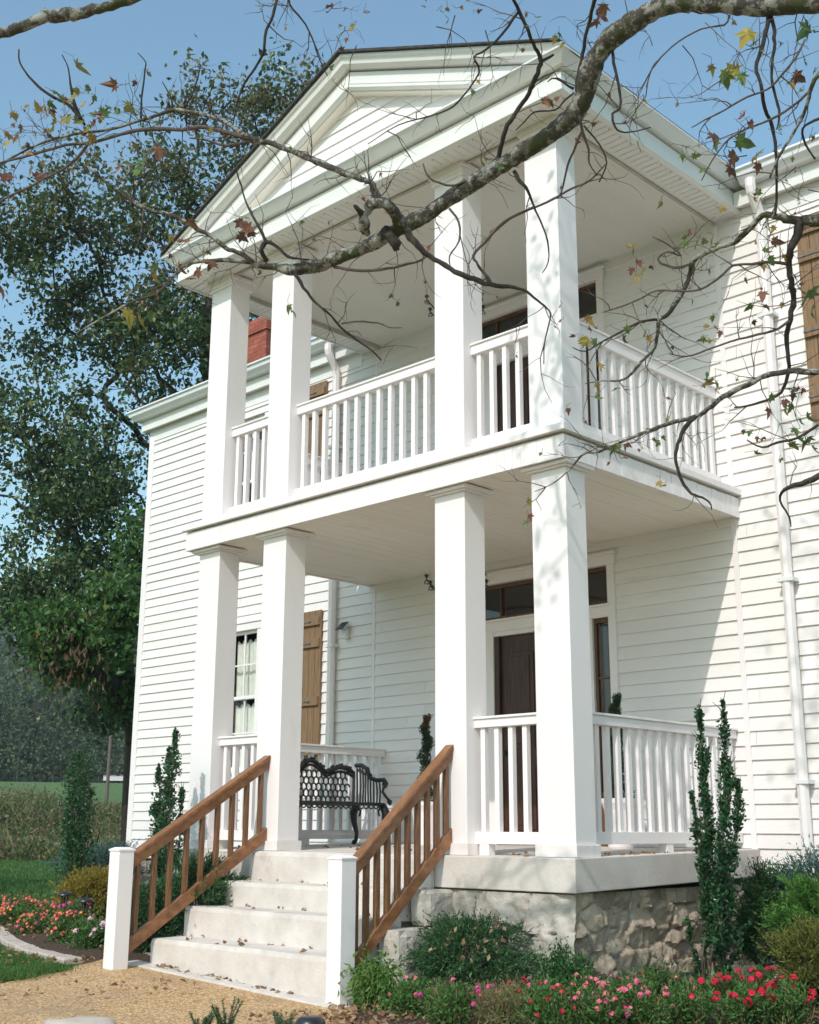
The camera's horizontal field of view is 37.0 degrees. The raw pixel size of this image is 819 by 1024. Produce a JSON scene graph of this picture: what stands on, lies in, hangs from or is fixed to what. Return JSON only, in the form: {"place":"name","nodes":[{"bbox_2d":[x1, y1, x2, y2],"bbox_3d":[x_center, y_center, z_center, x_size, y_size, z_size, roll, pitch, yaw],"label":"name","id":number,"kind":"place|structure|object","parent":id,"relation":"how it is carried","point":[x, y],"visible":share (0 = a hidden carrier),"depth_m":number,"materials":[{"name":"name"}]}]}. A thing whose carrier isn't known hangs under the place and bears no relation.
{"place":"outdoors","nodes":[
{"label":"outdoors","id":0,"kind":"place"},
{"bbox_2d":[0,654,122,782],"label":"hill","id":1,"kind":"structure","parent":0,"point":[29,778],"depth_m":124.77,"materials":[{"name":"green plant"}]},
{"bbox_2d":[0,596,137,782],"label":"forest","id":2,"kind":"object","parent":1,"relation":"on","point":[24,735],"visible":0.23,"depth_m":115.15,"materials":[{"name":"green plant"}]},
{"bbox_2d":[103,775,122,780],"bbox_3d":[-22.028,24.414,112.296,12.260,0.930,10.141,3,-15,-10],"label":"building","id":3,"kind":"structure","parent":0,"point":[116,778],"depth_m":110.13,"materials":[{"name":"concrete"}]},
{"bbox_2d":[0,959,355,1023],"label":"path","id":4,"kind":"structure","parent":0,"point":[171,1004],"depth_m":8.83,"materials":[{"name":"beige gravel"}]},
{"bbox_2d":[43,1016,115,1023],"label":"rock","id":5,"kind":"object","parent":4,"relation":"on","point":[88,1020],"visible":1,"depth_m":6.95,"materials":[{"name":"stone"}]},
{"bbox_2d":[188,1011,214,1023],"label":"spruce seedling","id":6,"kind":"object","parent":4,"relation":"on","point":[208,1019],"visible":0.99,"depth_m":7.31,"materials":[{"name":"green plant"}]},
{"bbox_2d":[210,995,244,1023],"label":"spruce seedling","id":7,"kind":"object","parent":4,"relation":"on","point":[218,1018],"visible":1,"depth_m":7.34,"materials":[{"name":"green plant"}]},
{"bbox_2d":[128,960,349,1009],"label":"kerb","id":8,"kind":"structure","parent":4,"relation":"on","point":[248,987],"depth_m":9.56,"materials":[{"name":"concrete"}]},
{"bbox_2d":[270,1009,294,1023],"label":"spruce seedling","id":9,"kind":"object","parent":4,"relation":"on","point":[287,1021],"visible":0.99,"depth_m":7.30,"materials":[{"name":"green plant"}]},
{"bbox_2d":[295,1015,325,1023],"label":"path light","id":10,"kind":"object","parent":4,"relation":"on","point":[310,1019],"visible":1,"depth_m":6.72,"materials":[{"name":"black metal"}]},
{"bbox_2d":[0,782,398,1006],"bbox_3d":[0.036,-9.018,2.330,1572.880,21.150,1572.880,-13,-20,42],"label":"lawn","id":11,"kind":"structure","parent":0,"point":[115,791],"depth_m":82.09,"materials":[{"name":"green plant"}]},
{"bbox_2d":[0,931,11,934],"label":"edging stone","id":12,"kind":"object","parent":11,"relation":"on","point":[3,932],"visible":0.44,"depth_m":12.92,"materials":[{"name":"grey stone"}]},
{"bbox_2d":[0,935,16,941],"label":"edging stone","id":13,"kind":"object","parent":11,"relation":"on","point":[7,937],"visible":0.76,"depth_m":12.43,"materials":[{"name":"grey stone"}]},
{"bbox_2d":[1,939,23,946],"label":"edging stone","id":14,"kind":"object","parent":11,"relation":"on","point":[5,942],"visible":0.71,"depth_m":12.12,"materials":[{"name":"grey stone"}]},
{"bbox_2d":[9,942,28,947],"bbox_3d":[-3.767,4.256,11.839,0.155,0.174,0.365,7,-16,-26],"label":"edging stone","id":15,"kind":"object","parent":11,"relation":"on","point":[13,944],"visible":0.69,"depth_m":11.81,"materials":[{"name":"grey stone"}]},
{"bbox_2d":[15,944,38,951],"bbox_3d":[-3.598,4.173,11.517,0.176,0.175,0.364,8,-16,-26],"label":"edging stone","id":16,"kind":"object","parent":11,"relation":"on","point":[18,948],"visible":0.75,"depth_m":11.49,"materials":[{"name":"grey stone"}]},
{"bbox_2d":[23,948,49,953],"bbox_3d":[-3.413,4.101,11.222,0.169,0.172,0.336,10,-18,-34],"label":"edging stone","id":17,"kind":"object","parent":11,"relation":"on","point":[34,950],"visible":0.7,"depth_m":11.20,"materials":[{"name":"grey stone"}]},
{"bbox_2d":[37,951,61,958],"bbox_3d":[-3.214,4.029,10.951,0.166,0.177,0.335,10,-18,-34],"label":"edging stone","id":18,"kind":"object","parent":11,"relation":"on","point":[45,953],"visible":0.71,"depth_m":10.94,"materials":[{"name":"grey stone"}]},
{"bbox_2d":[0,858,102,981],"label":"grass","id":19,"kind":"structure","parent":11,"relation":"on","point":[34,879],"depth_m":20.72,"materials":[{"name":"green plant"}]},
{"bbox_2d":[0,779,121,861],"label":"field brush","id":20,"kind":"object","parent":11,"relation":"on","point":[26,821],"visible":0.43,"depth_m":47.60,"materials":[{"name":"green plant"}]},
{"bbox_2d":[49,954,81,964],"bbox_3d":[-3.005,3.963,10.689,0.186,0.176,0.333,12,-18,-38],"label":"edging stone","id":21,"kind":"object","parent":11,"relation":"on","point":[61,958],"visible":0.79,"depth_m":10.62,"materials":[{"name":"grey stone"}]},
{"bbox_2d":[0,501,144,846],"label":"tree","id":22,"kind":"object","parent":11,"relation":"on","point":[60,636],"visible":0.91,"depth_m":19.79,"materials":[{"name":"green plant"}]},
{"bbox_2d":[1,915,149,963],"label":"planting bed","id":23,"kind":"object","parent":11,"relation":"on","point":[51,945],"visible":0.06,"depth_m":11.63,"materials":[{"name":"brown soil"}]},
{"bbox_2d":[0,887,41,907],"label":"lantana","id":24,"kind":"object","parent":23,"relation":"on","point":[4,897],"visible":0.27,"depth_m":16.46,"materials":[{"name":"green plant"}]},
{"bbox_2d":[0,893,61,924],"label":"lantana","id":25,"kind":"object","parent":23,"relation":"on","point":[12,911],"visible":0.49,"depth_m":14.36,"materials":[{"name":"green plant"}]},
{"bbox_2d":[10,907,55,933],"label":"lantana","id":26,"kind":"object","parent":23,"relation":"on","point":[38,923],"visible":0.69,"depth_m":13.20,"materials":[{"name":"green plant"}]},
{"bbox_2d":[18,896,72,917],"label":"lantana","id":27,"kind":"object","parent":23,"relation":"on","point":[53,901],"visible":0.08,"depth_m":14.91,"materials":[{"name":"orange plant"}]},
{"bbox_2d":[57,892,72,910],"bbox_3d":[-3.714,4.345,13.143,0.172,0.514,0.172,-13,-20,42],"label":"path light","id":28,"kind":"object","parent":23,"relation":"on","point":[62,894],"visible":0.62,"depth_m":13.15,"materials":[{"name":"black plastic"}]},
{"bbox_2d":[40,907,95,943],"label":"lantana","id":29,"kind":"object","parent":23,"relation":"on","point":[63,930],"visible":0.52,"depth_m":12.24,"materials":[{"name":"green plant"}]},
{"bbox_2d":[50,740,100,899],"bbox_3d":[-4.252,4.172,15.630,0.644,2.511,0.720,-2,-15,7],"label":"columnar holly","id":30,"kind":"object","parent":23,"relation":"on","point":[75,826],"visible":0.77,"depth_m":15.65,"materials":[{"name":"green plant"}]},
{"bbox_2d":[51,892,104,923],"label":"garden flowers","id":31,"kind":"object","parent":23,"relation":"on","point":[74,906],"visible":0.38,"depth_m":12.71,"materials":[{"name":"pink plant"}]},
{"bbox_2d":[58,902,105,950],"bbox_3d":[-3.002,4.039,11.636,0.567,0.632,0.676,-13,-20,42],"label":"phlox","id":32,"kind":"object","parent":23,"relation":"on","point":[91,936],"visible":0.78,"depth_m":11.57,"materials":[{"name":"green plant"}]},
{"bbox_2d":[77,898,93,911],"bbox_3d":[-3.290,4.159,12.378,0.172,0.494,0.172,-13,-20,42],"label":"path light","id":33,"kind":"object","parent":23,"relation":"on","point":[84,900],"visible":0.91,"depth_m":12.38,"materials":[{"name":"black plastic"}]},
{"bbox_2d":[49,863,132,920],"bbox_3d":[-3.654,4.378,14.098,1.174,0.674,0.951,-13,-20,42],"label":"golden shrub","id":34,"kind":"object","parent":23,"relation":"on","point":[93,884],"visible":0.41,"depth_m":13.82,"materials":[{"name":"yellow plant"}]},
{"bbox_2d":[37,836,150,882],"bbox_3d":[-4.303,4.858,17.038,1.880,0.729,1.276,-13,-20,42],"label":"juniper","id":35,"kind":"object","parent":23,"relation":"on","point":[100,853],"visible":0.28,"depth_m":16.93,"materials":[{"name":"green plant"}]},
{"bbox_2d":[101,872,183,953],"bbox_3d":[-2.438,3.754,11.411,0.899,0.819,0.791,-13,-20,42],"label":"juniper","id":36,"kind":"object","parent":23,"relation":"on","point":[143,909],"visible":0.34,"depth_m":11.23,"materials":[{"name":"green plant"}]},
{"bbox_2d":[144,727,185,936],"bbox_3d":[-2.396,3.199,11.923,0.445,2.200,0.372,-13,-20,42],"label":"columnar holly","id":37,"kind":"object","parent":23,"relation":"on","point":[161,812],"visible":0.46,"depth_m":12.00,"materials":[{"name":"green plant"}]},
{"bbox_2d":[141,848,249,935],"bbox_3d":[-1.918,3.543,11.359,1.189,0.867,0.954,-13,-20,42],"label":"juniper","id":38,"kind":"object","parent":23,"relation":"on","point":[210,895],"visible":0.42,"depth_m":11.14,"materials":[{"name":"green plant"}]},
{"bbox_2d":[104,735,111,804],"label":"utility pole","id":39,"kind":"object","parent":11,"relation":"on","point":[108,769],"depth_m":58.97,"materials":[{"name":"brown wood"}]},
{"bbox_2d":[0,34,324,753],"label":"shade tree","id":40,"kind":"object","parent":11,"relation":"on","point":[98,502],"visible":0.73,"depth_m":26.54,"materials":[{"name":"green plant"}]},
{"bbox_2d":[150,851,453,1000],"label":"concrete steps","id":41,"kind":"structure","parent":11,"relation":"on","point":[292,927],"depth_m":10.07,"materials":[{"name":"concrete"}]},
{"bbox_2d":[103,755,270,969],"bbox_3d":[-1.945,3.102,11.003,0.162,1.872,1.652,-13,-20,42],"label":"stair railing","id":42,"kind":"object","parent":41,"relation":"on","point":[120,944],"visible":0.98,"depth_m":10.79,"materials":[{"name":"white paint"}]},
{"bbox_2d":[326,745,452,1004],"bbox_3d":[-0.114,2.783,9.520,0.162,1.982,1.277,-13,-20,42],"label":"stair railing","id":43,"kind":"object","parent":41,"relation":"on","point":[344,871],"visible":0.96,"depth_m":9.38,"materials":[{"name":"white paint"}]},
{"bbox_2d":[0,0,818,527],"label":"maple tree","id":44,"kind":"object","parent":11,"relation":"on","point":[606,44],"visible":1,"depth_m":6.20,"materials":[{"name":"brown plant"}]},
{"bbox_2d":[0,845,818,1023],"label":"leaf litter","id":45,"kind":"object","parent":11,"relation":"on","point":[340,1016],"visible":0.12,"depth_m":8.63,"materials":[{"name":"brown plant"}]},
{"bbox_2d":[126,38,818,987],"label":"farmhouse","id":46,"kind":"object","parent":11,"relation":"on","point":[302,502],"visible":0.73,"depth_m":11.90,"materials":[{"name":"paint"}]},
{"bbox_2d":[231,618,260,773],"bbox_3d":[-1.974,2.433,16.284,1.620,2.030,0.204,-13,-20,42],"label":"window","id":47,"kind":"structure","parent":46,"relation":"in","point":[248,654],"depth_m":16.61,"materials":[{"name":"white paint"}]},
{"bbox_2d":[242,402,268,486],"bbox_3d":[-1.983,-0.511,17.023,1.620,2.100,0.145,-13,-20,42],"label":"window","id":48,"kind":"structure","parent":46,"relation":"in","point":[259,411],"depth_m":17.38,"materials":[{"name":"white paint"}]},
{"bbox_2d":[335,622,348,638],"bbox_3d":[-0.826,1.465,15.206,0.120,0.208,0.157,-13,-20,42],"label":"solar wall light","id":49,"kind":"object","parent":46,"relation":"attached to","point":[345,632],"visible":1,"depth_m":15.20,"materials":[{"name":"white metal"}]},
{"bbox_2d":[299,757,391,844],"bbox_3d":[-0.904,3.108,13.198,0.660,0.950,1.452,-13,-20,42],"label":"iron bench","id":50,"kind":"object","parent":46,"relation":"on","point":[330,771],"visible":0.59,"depth_m":13.59,"materials":[{"name":"black metal"}]},
{"bbox_2d":[412,714,434,844],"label":"potted topiary","id":51,"kind":"object","parent":46,"relation":"on","point":[427,746],"visible":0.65,"depth_m":13.37,"materials":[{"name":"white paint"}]},
{"bbox_2d":[425,292,484,316],"bbox_3d":[0.487,-2.452,13.090,0.705,0.800,0.655,-13,-20,42],"label":"porch chandelier","id":52,"kind":"object","parent":46,"relation":"hanging from","point":[430,308],"visible":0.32,"depth_m":13.14,"materials":[{"name":"black metal"}]},
{"bbox_2d":[424,573,488,590],"bbox_3d":[0.475,0.525,12.320,0.705,0.650,0.655,-13,-20,42],"label":"porch chandelier","id":53,"kind":"object","parent":46,"relation":"hanging from","point":[433,587],"visible":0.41,"depth_m":12.16,"materials":[{"name":"black metal"}]},
{"bbox_2d":[497,357,529,431],"bbox_3d":[1.382,-0.800,13.770,1.140,2.068,0.080,-13,-20,42],"label":"door","id":54,"kind":"structure","parent":46,"relation":"in","point":[525,360],"depth_m":14.07,"materials":[{"name":"brown wood"}]},
{"bbox_2d":[494,633,538,844],"bbox_3d":[1.356,2.382,12.934,1.140,2.248,0.118,-13,-20,42],"label":"door","id":55,"kind":"structure","parent":46,"relation":"in","point":[514,656],"depth_m":13.20,"materials":[{"name":"brown wood"}]},
{"bbox_2d":[601,692,635,848],"bbox_3d":[1.983,2.441,11.630,0.350,1.467,0.350,-13,-20,42],"label":"potted topiary","id":56,"kind":"object","parent":46,"relation":"on","point":[615,704],"visible":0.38,"depth_m":11.57,"materials":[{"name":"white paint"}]},
{"bbox_2d":[351,983,818,1023],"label":"planting bed","id":57,"kind":"object","parent":11,"relation":"on","point":[425,1021],"visible":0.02,"depth_m":8.14,"materials":[{"name":"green plant"}]},
{"bbox_2d":[337,934,410,1011],"bbox_3d":[-0.244,3.375,8.805,0.548,0.648,0.556,1,-15,-3],"label":"garden plant","id":58,"kind":"object","parent":57,"relation":"on","point":[370,989],"visible":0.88,"depth_m":8.73,"materials":[{"name":"green plant"}]},
{"bbox_2d":[377,968,431,1017],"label":"flower clump","id":59,"kind":"object","parent":57,"relation":"on","point":[406,1001],"visible":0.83,"depth_m":8.33,"materials":[{"name":"green plant"}]},
{"bbox_2d":[410,971,474,1018],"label":"flower clump","id":60,"kind":"object","parent":57,"relation":"on","point":[444,984],"visible":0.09,"depth_m":8.23,"materials":[{"name":"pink plant"}]},
{"bbox_2d":[408,966,477,1023],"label":"flower clump","id":61,"kind":"object","parent":57,"relation":"on","point":[445,1010],"visible":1,"depth_m":7.76,"materials":[{"name":"green plant"}]},
{"bbox_2d":[393,897,550,1002],"bbox_3d":[0.473,3.304,9.083,1.282,0.877,0.995,-13,-20,42],"label":"juniper","id":62,"kind":"object","parent":57,"relation":"on","point":[431,965],"visible":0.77,"depth_m":9.01,"materials":[{"name":"green plant"}]},
{"bbox_2d":[466,975,508,1019],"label":"flower clump","id":63,"kind":"object","parent":57,"relation":"on","point":[495,988],"visible":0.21,"depth_m":8.20,"materials":[{"name":"green plant"}]},
{"bbox_2d":[462,969,532,1023],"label":"flower clump","id":64,"kind":"object","parent":57,"relation":"on","point":[498,1014],"visible":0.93,"depth_m":7.71,"materials":[{"name":"green plant"}]},
{"bbox_2d":[497,969,533,1017],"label":"flower clump","id":65,"kind":"object","parent":57,"relation":"on","point":[523,980],"visible":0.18,"depth_m":8.22,"materials":[{"name":"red plant"}]},
{"bbox_2d":[500,966,580,1023],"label":"flower clump","id":66,"kind":"object","parent":57,"relation":"on","point":[545,1010],"visible":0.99,"depth_m":7.56,"materials":[{"name":"green plant"}]},
{"bbox_2d":[517,970,572,1018],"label":"flower clump","id":67,"kind":"object","parent":57,"relation":"on","point":[545,981],"visible":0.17,"depth_m":8.08,"materials":[{"name":"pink plant"}]},
{"bbox_2d":[529,936,601,1005],"bbox_3d":[1.116,3.301,8.696,0.555,0.566,0.439,-13,-20,42],"label":"boxwood","id":68,"kind":"object","parent":57,"relation":"on","point":[567,969],"visible":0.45,"depth_m":8.68,"materials":[{"name":"green plant"}]},
{"bbox_2d":[559,967,608,1012],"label":"flower clump","id":69,"kind":"object","parent":57,"relation":"on","point":[575,985],"visible":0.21,"depth_m":8.23,"materials":[{"name":"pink plant"}]},
{"bbox_2d":[561,970,633,1023],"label":"flower clump","id":70,"kind":"object","parent":57,"relation":"on","point":[600,1010],"visible":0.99,"depth_m":7.57,"materials":[{"name":"green plant"}]},
{"bbox_2d":[597,967,649,1017],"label":"flower clump","id":71,"kind":"object","parent":57,"relation":"on","point":[617,985],"visible":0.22,"depth_m":8.30,"materials":[{"name":"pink plant"}]},
{"bbox_2d":[607,974,681,1023],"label":"flower clump","id":72,"kind":"object","parent":57,"relation":"on","point":[641,1014],"visible":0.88,"depth_m":7.69,"materials":[{"name":"green plant"}]},
{"bbox_2d":[619,952,683,1012],"bbox_3d":[1.726,3.327,8.544,0.464,0.482,0.412,6,-16,-21],"label":"flower clump","id":73,"kind":"object","parent":57,"relation":"on","point":[652,971],"visible":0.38,"depth_m":8.50,"materials":[{"name":"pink plant"}]},
{"bbox_2d":[657,963,715,1014],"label":"flower clump","id":74,"kind":"object","parent":57,"relation":"on","point":[690,979],"visible":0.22,"depth_m":8.41,"materials":[{"name":"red plant"}]},
{"bbox_2d":[655,963,721,1023],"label":"flower clump","id":75,"kind":"object","parent":57,"relation":"on","point":[689,1010],"visible":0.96,"depth_m":7.79,"materials":[{"name":"green plant"}]},
{"bbox_2d":[679,972,697,979],"bbox_3d":[2.090,3.582,9.219,0.172,0.212,0.172,-13,-20,42],"label":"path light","id":76,"kind":"object","parent":57,"relation":"on","point":[692,974],"visible":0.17,"depth_m":9.20,"materials":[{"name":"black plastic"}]},
{"bbox_2d":[683,691,751,992],"bbox_3d":[2.392,2.565,9.577,0.526,2.296,0.311,-13,-20,42],"label":"columnar holly","id":77,"kind":"object","parent":57,"relation":"on","point":[714,899],"visible":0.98,"depth_m":9.50,"materials":[{"name":"green plant"}]},
{"bbox_2d":[703,961,760,1010],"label":"flower clump","id":78,"kind":"object","parent":57,"relation":"on","point":[719,977],"visible":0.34,"depth_m":8.49,"materials":[{"name":"green plant"}]},
{"bbox_2d":[705,969,783,1023],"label":"flower clump","id":79,"kind":"object","parent":57,"relation":"on","point":[747,1008],"visible":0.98,"depth_m":7.81,"materials":[{"name":"green plant"}]},
{"bbox_2d":[711,965,787,984],"bbox_3d":[2.832,3.817,10.006,0.808,0.196,0.322,-13,-20,42],"label":"rock","id":80,"kind":"object","parent":57,"relation":"on","point":[745,968],"visible":0.12,"depth_m":9.96,"materials":[{"name":"stone"}]},
{"bbox_2d":[728,854,792,980],"bbox_3d":[2.879,3.249,9.865,0.799,0.980,0.706,-5,-15,18],"label":"juniper","id":81,"kind":"object","parent":57,"relation":"on","point":[759,890],"visible":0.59,"depth_m":9.78,"materials":[{"name":"green plant"}]},
{"bbox_2d":[733,956,801,1000],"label":"flower clump","id":82,"kind":"object","parent":57,"relation":"on","point":[758,973],"visible":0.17,"depth_m":8.70,"materials":[{"name":"red plant"}]},
{"bbox_2d":[742,971,818,1023],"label":"flower clump","id":83,"kind":"object","parent":57,"relation":"on","point":[790,1011],"visible":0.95,"depth_m":7.90,"materials":[{"name":"green plant"}]},
{"bbox_2d":[752,913,818,998],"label":"cypress shrub","id":84,"kind":"object","parent":57,"relation":"on","point":[797,950],"visible":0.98,"depth_m":8.55,"materials":[{"name":"green plant"}]},
{"bbox_2d":[754,866,818,936],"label":"cypress shrub","id":85,"kind":"object","parent":57,"relation":"on","point":[805,901],"visible":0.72,"depth_m":9.10,"materials":[{"name":"green plant"}]},
{"bbox_2d":[763,834,818,899],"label":"juniper","id":86,"kind":"object","parent":57,"relation":"on","point":[811,863],"visible":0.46,"depth_m":9.70,"materials":[{"name":"green plant"}]},
{"bbox_2d":[778,965,818,1006],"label":"flower clump","id":87,"kind":"object","parent":57,"relation":"on","point":[806,993],"visible":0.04,"depth_m":8.71,"materials":[{"name":"red plant"}]},
{"bbox_2d":[0,0,818,637],"label":"sky","id":88,"kind":"structure","parent":0,"point":[108,44],"materials":[{"name":"blue"}]}
]}

